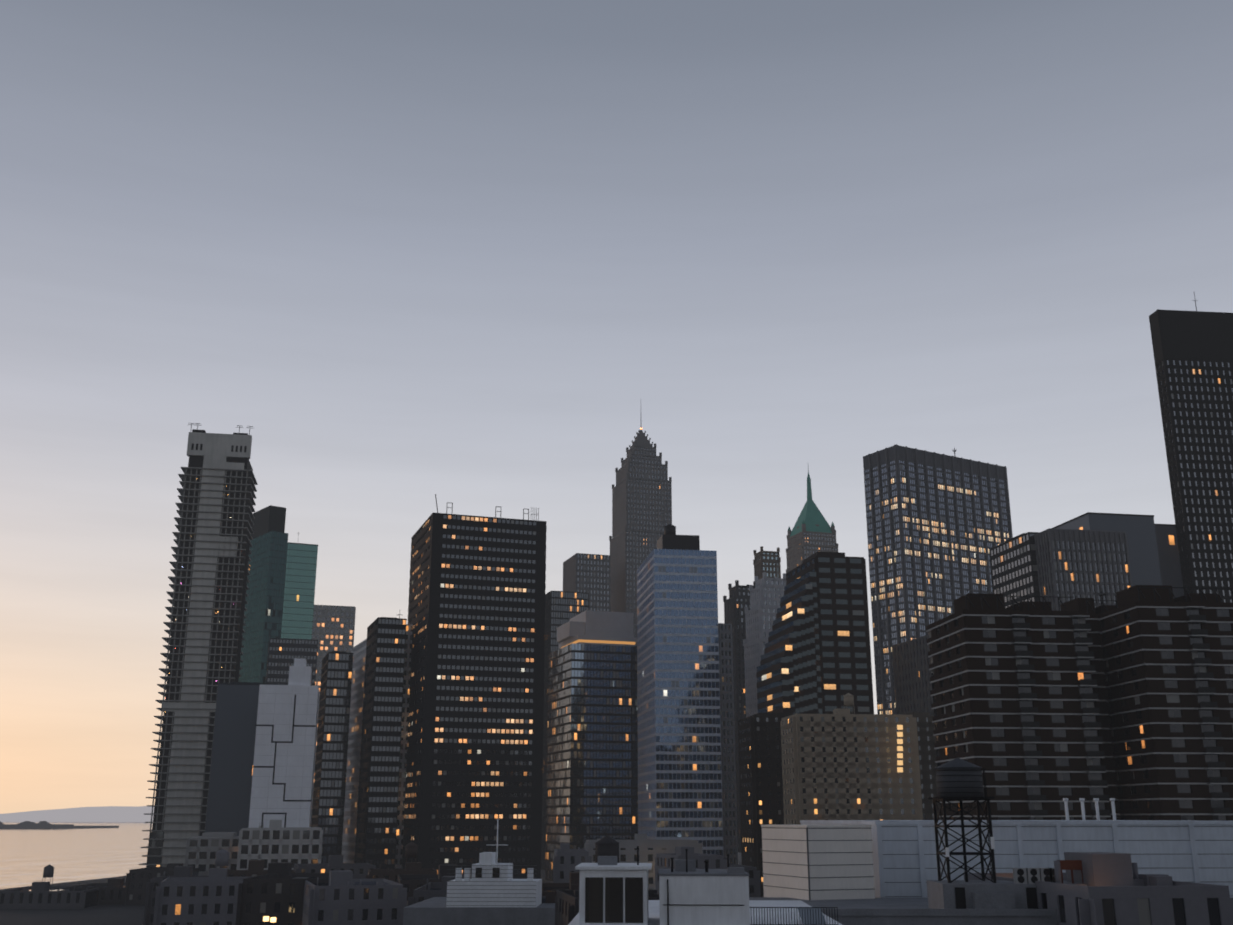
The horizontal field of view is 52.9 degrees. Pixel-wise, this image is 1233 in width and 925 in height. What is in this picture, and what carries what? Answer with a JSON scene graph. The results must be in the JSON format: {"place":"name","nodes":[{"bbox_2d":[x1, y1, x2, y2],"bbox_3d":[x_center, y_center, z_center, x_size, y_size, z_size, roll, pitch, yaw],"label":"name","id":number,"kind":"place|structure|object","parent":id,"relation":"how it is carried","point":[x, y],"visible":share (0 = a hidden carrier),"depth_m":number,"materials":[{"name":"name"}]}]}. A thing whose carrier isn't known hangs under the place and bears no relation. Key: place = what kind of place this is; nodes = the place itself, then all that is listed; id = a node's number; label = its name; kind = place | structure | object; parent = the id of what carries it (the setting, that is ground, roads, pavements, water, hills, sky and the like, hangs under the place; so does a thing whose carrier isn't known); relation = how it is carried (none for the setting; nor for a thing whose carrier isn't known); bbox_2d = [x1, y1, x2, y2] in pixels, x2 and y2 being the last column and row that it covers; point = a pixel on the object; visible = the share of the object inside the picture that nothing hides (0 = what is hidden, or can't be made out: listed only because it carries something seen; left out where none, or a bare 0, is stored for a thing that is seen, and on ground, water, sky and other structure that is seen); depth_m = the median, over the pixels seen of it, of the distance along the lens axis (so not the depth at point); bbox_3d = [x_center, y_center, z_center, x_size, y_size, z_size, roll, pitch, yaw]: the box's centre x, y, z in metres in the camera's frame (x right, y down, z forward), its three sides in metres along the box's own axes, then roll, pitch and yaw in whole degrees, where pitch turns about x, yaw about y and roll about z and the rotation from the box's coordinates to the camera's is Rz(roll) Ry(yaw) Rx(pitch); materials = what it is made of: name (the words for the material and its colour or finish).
{"place":"outdoors","nodes":[
{"label":"outdoors","id":0,"kind":"place"},
{"bbox_2d":[0,822,152,888],"bbox_3d":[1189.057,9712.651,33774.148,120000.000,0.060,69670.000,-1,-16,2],"label":"water","id":1,"kind":"structure","parent":0,"point":[27,856],"depth_m":1011.57,"materials":[{"name":"beige liquid"}]},
{"bbox_2d":[0,806,153,828],"bbox_3d":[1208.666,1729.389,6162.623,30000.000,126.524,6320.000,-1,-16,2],"label":"hills","id":2,"kind":"structure","parent":0,"point":[28,819],"depth_m":8780.72,"materials":[{"name":"grey"}]},
{"bbox_2d":[139,423,257,866],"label":"construction tower","id":3,"kind":"structure","parent":0,"point":[208,595],"depth_m":590.71,"materials":[{"name":"concrete"}]},
{"bbox_2d":[205,682,269,835],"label":"slate slab","id":4,"kind":"structure","parent":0,"point":[231,774],"depth_m":492.47,"materials":[{"name":"grey glass"}]},
{"bbox_2d":[266,638,317,685],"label":"grey block","id":5,"kind":"structure","parent":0,"point":[283,653],"depth_m":644.52,"materials":[{"name":"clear glass"}]},
{"bbox_2d":[0,853,741,924],"bbox_3d":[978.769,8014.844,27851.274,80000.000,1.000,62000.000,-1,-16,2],"label":"ground","id":6,"kind":"structure","parent":0,"point":[113,915],"depth_m":361.58,"materials":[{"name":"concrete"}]},
{"bbox_2d":[0,864,106,908],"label":"building","id":7,"kind":"structure","parent":6,"relation":"on","point":[41,895],"depth_m":384.54,"materials":[{"name":"grey concrete"}]},
{"bbox_2d":[66,878,124,904],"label":"building","id":8,"kind":"structure","parent":6,"relation":"on","point":[112,892],"depth_m":402.77,"materials":[{"name":"grey concrete"}]},
{"bbox_2d":[123,863,198,904],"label":"building","id":9,"kind":"structure","parent":6,"relation":"on","point":[137,880],"depth_m":402.20,"materials":[{"name":"grey concrete"}]},
{"bbox_2d":[143,866,208,924],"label":"building","id":10,"kind":"structure","parent":6,"relation":"on","point":[179,871],"depth_m":314.72,"materials":[{"name":"grey concrete"}]},
{"bbox_2d":[153,849,252,924],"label":"building","id":11,"kind":"structure","parent":6,"relation":"on","point":[211,899],"depth_m":287.37,"materials":[{"name":"grey concrete"}]},
{"bbox_2d":[184,832,238,875],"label":"building","id":12,"kind":"structure","parent":6,"relation":"on","point":[202,850],"depth_m":419.92,"materials":[{"name":"grey concrete"}]},
{"bbox_2d":[221,860,294,876],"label":"building","id":13,"kind":"structure","parent":6,"relation":"on","point":[255,867],"depth_m":331.19,"materials":[{"name":"grey concrete"}]},
{"bbox_2d":[235,505,287,683],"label":"skyscraper","id":14,"kind":"structure","parent":6,"relation":"on","point":[264,599],"depth_m":741.27,"materials":[{"name":"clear glass"}]},
{"bbox_2d":[236,820,322,869],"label":"building","id":15,"kind":"structure","parent":6,"relation":"on","point":[275,841],"depth_m":416.25,"materials":[{"name":"grey concrete"}]},
{"bbox_2d":[235,862,328,924],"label":"building","id":16,"kind":"structure","parent":6,"relation":"on","point":[277,891],"depth_m":246.76,"materials":[{"name":"grey concrete"}]},
{"bbox_2d":[248,658,319,827],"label":"mural building","id":17,"kind":"structure","parent":6,"relation":"on","point":[283,766],"depth_m":463.56,"materials":[{"name":"white paint"}]},
{"bbox_2d":[281,542,317,638],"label":"skyscraper","id":18,"kind":"structure","parent":6,"relation":"on","point":[299,593],"depth_m":751.50,"materials":[{"name":"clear glass"}]},
{"bbox_2d":[311,651,353,862],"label":"building","id":19,"kind":"structure","parent":6,"relation":"on","point":[331,753],"depth_m":537.28,"materials":[{"name":"grey concrete"}]},
{"bbox_2d":[311,605,355,822],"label":"building","id":20,"kind":"structure","parent":6,"relation":"on","point":[333,628],"depth_m":860.94,"materials":[{"name":"brown glass"}]},
{"bbox_2d":[294,855,378,878],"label":"building","id":21,"kind":"structure","parent":6,"relation":"on","point":[336,863],"depth_m":367.51,"materials":[{"name":"grey concrete"}]},
{"bbox_2d":[302,870,406,924],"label":"building","id":22,"kind":"structure","parent":6,"relation":"on","point":[342,897],"depth_m":229.45,"materials":[{"name":"grey concrete"}]},
{"bbox_2d":[342,624,412,868],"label":"building","id":23,"kind":"structure","parent":6,"relation":"on","point":[353,759],"depth_m":557.49,"materials":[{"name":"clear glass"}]},
{"bbox_2d":[354,617,406,868],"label":"dark slab","id":24,"kind":"structure","parent":6,"relation":"on","point":[376,824],"depth_m":494.42,"materials":[{"name":"grey concrete"}]},
{"bbox_2d":[366,842,436,882],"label":"building","id":25,"kind":"structure","parent":6,"relation":"on","point":[411,851],"depth_m":320.65,"materials":[{"name":"grey concrete"}]},
{"bbox_2d":[397,864,471,906],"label":"building","id":26,"kind":"structure","parent":6,"relation":"on","point":[411,883],"depth_m":274.68,"materials":[{"name":"grey concrete"}]},
{"bbox_2d":[408,876,463,905],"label":"building","id":27,"kind":"structure","parent":6,"relation":"on","point":[429,890],"depth_m":202.93,"materials":[{"name":"grey concrete"}]},
{"bbox_2d":[542,872,579,902],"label":"building","id":28,"kind":"structure","parent":6,"relation":"on","point":[549,891],"depth_m":196.43,"materials":[{"name":"grey concrete"}]},
{"bbox_2d":[541,591,588,869],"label":"building","id":29,"kind":"structure","parent":6,"relation":"on","point":[562,607],"depth_m":704.08,"materials":[{"name":"grey concrete"}]},
{"bbox_2d":[553,843,591,882],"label":"building","id":30,"kind":"structure","parent":6,"relation":"on","point":[566,859],"depth_m":313.35,"materials":[{"name":"grey concrete"}]},
{"bbox_2d":[563,553,610,611],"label":"office building","id":31,"kind":"structure","parent":6,"relation":"on","point":[590,574],"depth_m":773.30,"materials":[{"name":"grey concrete"}]},
{"bbox_2d":[545,610,637,880],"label":"building","id":32,"kind":"structure","parent":6,"relation":"on","point":[592,761],"depth_m":555.04,"materials":[{"name":"grey glass"}]},
{"bbox_2d":[555,835,659,924],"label":"building","id":33,"kind":"structure","parent":6,"relation":"on","point":[566,907],"depth_m":159.23,"materials":[{"name":"grey concrete"}]},
{"bbox_2d":[584,834,701,889],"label":"building","id":34,"kind":"structure","parent":6,"relation":"on","point":[649,850],"depth_m":429.57,"materials":[{"name":"grey concrete"}]},
{"bbox_2d":[637,524,723,856],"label":"skyscraper","id":35,"kind":"structure","parent":6,"relation":"on","point":[679,748],"depth_m":516.00,"materials":[{"name":"blue glass"}]},
{"bbox_2d":[655,847,726,893],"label":"building","id":36,"kind":"structure","parent":6,"relation":"on","point":[662,861],"depth_m":287.62,"materials":[{"name":"grey concrete"}]},
{"bbox_2d":[718,623,737,864],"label":"skyscraper","id":37,"kind":"structure","parent":6,"relation":"on","point":[729,796],"depth_m":524.79,"materials":[{"name":"grey stone"}]},
{"bbox_2d":[723,857,760,896],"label":"building","id":38,"kind":"structure","parent":6,"relation":"on","point":[754,882],"depth_m":314.04,"materials":[{"name":"grey concrete"}]},
{"bbox_2d":[743,572,785,716],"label":"skyscraper","id":39,"kind":"structure","parent":6,"relation":"on","point":[766,594],"depth_m":592.68,"materials":[{"name":"grey stone"}]},
{"bbox_2d":[753,546,780,579],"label":"building top","id":40,"kind":"object","parent":39,"relation":"on","point":[768,562],"visible":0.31,"depth_m":762.76,"materials":[{"name":"grey concrete"}]},
{"bbox_2d":[738,713,792,896],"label":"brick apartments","id":41,"kind":"structure","parent":6,"relation":"on","point":[760,771],"depth_m":406.73,"materials":[{"name":"brick"},{"name":"glass"}]},
{"bbox_2d":[756,657,790,712],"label":"brown step","id":42,"kind":"object","parent":6,"relation":"on","point":[773,685],"visible":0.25,"depth_m":434.46,"materials":[{"name":"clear glass"}]},
{"bbox_2d":[760,645,795,713],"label":"brown step","id":43,"kind":"object","parent":6,"relation":"on","point":[782,651],"visible":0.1,"depth_m":430.90,"materials":[{"name":"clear glass"}]},
{"bbox_2d":[764,633,799,713],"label":"brown step","id":44,"kind":"object","parent":6,"relation":"on","point":[787,639],"depth_m":433.72,"materials":[{"name":"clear glass"}]},
{"bbox_2d":[768,621,804,713],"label":"building","id":45,"kind":"structure","parent":6,"relation":"on","point":[791,627],"depth_m":436.47,"materials":[{"name":"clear glass"}]},
{"bbox_2d":[772,608,808,713],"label":"building","id":46,"kind":"structure","parent":6,"relation":"on","point":[797,614],"depth_m":439.05,"materials":[{"name":"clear glass"}]},
{"bbox_2d":[776,596,813,713],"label":"building","id":47,"kind":"structure","parent":6,"relation":"on","point":[801,602],"depth_m":441.43,"materials":[{"name":"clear glass"}]},
{"bbox_2d":[780,584,818,713],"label":"building","id":48,"kind":"structure","parent":6,"relation":"on","point":[805,590],"depth_m":444.09,"materials":[{"name":"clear glass"}]},
{"bbox_2d":[784,572,822,713],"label":"building","id":49,"kind":"structure","parent":6,"relation":"on","point":[809,578],"depth_m":446.71,"materials":[{"name":"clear glass"}]},
{"bbox_2d":[761,825,874,899],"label":"building","id":50,"kind":"structure","parent":6,"relation":"on","point":[819,862],"depth_m":111.58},
{"bbox_2d":[786,552,873,713],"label":"skyscraper","id":51,"kind":"structure","parent":6,"relation":"on","point":[844,645],"depth_m":448.18,"materials":[{"name":"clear glass"}]},
{"bbox_2d":[297,293,1197,617],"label":"roof antennas","id":52,"kind":"object","parent":51,"relation":"on","point":[1099,595],"visible":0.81,"depth_m":265.47,"materials":[{"name":"black metal"}]},
{"bbox_2d":[781,693,922,824],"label":"beige apartments","id":53,"kind":"structure","parent":6,"relation":"on","point":[839,764],"depth_m":367.97,"materials":[{"name":"brick"},{"name":"glass"}]},
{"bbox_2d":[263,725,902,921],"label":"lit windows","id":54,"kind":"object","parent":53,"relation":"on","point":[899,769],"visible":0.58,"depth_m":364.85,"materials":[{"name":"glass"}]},
{"bbox_2d":[892,635,933,714],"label":"office building","id":55,"kind":"structure","parent":6,"relation":"on","point":[912,674],"depth_m":436.49,"materials":[{"name":"grey concrete"}]},
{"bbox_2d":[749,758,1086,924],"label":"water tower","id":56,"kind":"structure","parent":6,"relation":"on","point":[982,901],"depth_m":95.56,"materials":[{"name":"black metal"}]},
{"bbox_2d":[904,712,940,819],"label":"building","id":57,"kind":"structure","parent":6,"relation":"on","point":[926,742],"depth_m":377.10,"materials":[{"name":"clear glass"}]},
{"bbox_2d":[863,444,1012,714],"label":"skyscraper","id":58,"kind":"structure","parent":6,"relation":"on","point":[939,526],"depth_m":723.76,"materials":[{"name":"grey glass"}]},
{"bbox_2d":[989,532,1040,607],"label":"office building","id":59,"kind":"structure","parent":6,"relation":"on","point":[1014,570],"depth_m":451.18,"materials":[{"name":"grey glass"}]},
{"bbox_2d":[926,593,1110,819],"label":"apartment building","id":60,"kind":"structure","parent":6,"relation":"on","point":[1015,697],"depth_m":243.71,"materials":[{"name":"brown concrete"}]},
{"bbox_2d":[1034,528,1131,610],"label":"office building","id":61,"kind":"structure","parent":6,"relation":"on","point":[1075,563],"depth_m":432.63,"materials":[{"name":"concrete"},{"name":"glass"}]},
{"bbox_2d":[1060,598,1120,819],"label":"building","id":62,"kind":"structure","parent":6,"relation":"on","point":[1087,605],"depth_m":253.72,"materials":[{"name":"black concrete"}]},
{"bbox_2d":[964,852,1232,924],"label":"building","id":63,"kind":"structure","parent":6,"relation":"on","point":[1116,890],"depth_m":87.89,"materials":[{"name":"concrete"},{"name":"glass"}]},
{"bbox_2d":[1052,512,1161,585],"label":"office building","id":64,"kind":"structure","parent":6,"relation":"on","point":[1138,530],"depth_m":465.44,"materials":[{"name":"concrete"},{"name":"glass"}]},
{"bbox_2d":[1098,585,1232,820],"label":"apartment building","id":65,"kind":"structure","parent":6,"relation":"on","point":[1168,662],"depth_m":239.57,"materials":[{"name":"brown concrete"}]},
{"bbox_2d":[1155,524,1183,597],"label":"office building","id":66,"kind":"structure","parent":6,"relation":"on","point":[1168,555],"depth_m":480.74,"materials":[{"name":"black glass"}]},
{"bbox_2d":[1149,300,1232,601],"bbox_3d":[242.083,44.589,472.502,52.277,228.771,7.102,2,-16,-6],"label":"skyscraper","id":67,"kind":"structure","parent":6,"relation":"on","point":[1193,354],"depth_m":484.00,"materials":[{"name":"concrete"},{"name":"glass"}]},
{"bbox_2d":[402,494,546,878],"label":"skyscraper","id":68,"kind":"structure","parent":0,"point":[476,620],"depth_m":493.52,"materials":[{"name":"black glass"}]},
{"bbox_2d":[403,819,554,924],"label":"building","id":69,"kind":"structure","parent":0,"point":[491,891],"depth_m":179.36,"materials":[{"name":"white paint"}]},
{"bbox_2d":[0,0,1232,813],"label":"sky","id":70,"kind":"structure","parent":0,"point":[461,252],"materials":[{"name":"grey"}]},
{"bbox_2d":[609,428,671,645],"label":"building","id":71,"kind":"structure","parent":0,"point":[641,504],"depth_m":807.61,"materials":[{"name":"grey stone"}]},
{"bbox_2d":[568,846,841,924],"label":"penthouse roof","id":72,"kind":"structure","parent":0,"point":[612,891],"depth_m":74.55,"materials":[{"name":"white paint"}]},
{"bbox_2d":[723,580,754,852],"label":"skyscraper","id":73,"kind":"structure","parent":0,"point":[736,602],"depth_m":626.23,"materials":[{"name":"grey concrete"}]},
{"bbox_2d":[786,469,837,572],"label":"skyscraper","id":74,"kind":"structure","parent":0,"point":[811,533],"depth_m":956.07,"materials":[{"name":"green metal"}]},
{"bbox_2d":[800,798,1232,897],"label":"building","id":75,"kind":"structure","parent":0,"point":[905,859],"depth_m":117.47,"materials":[{"name":"white paint"}]}
]}

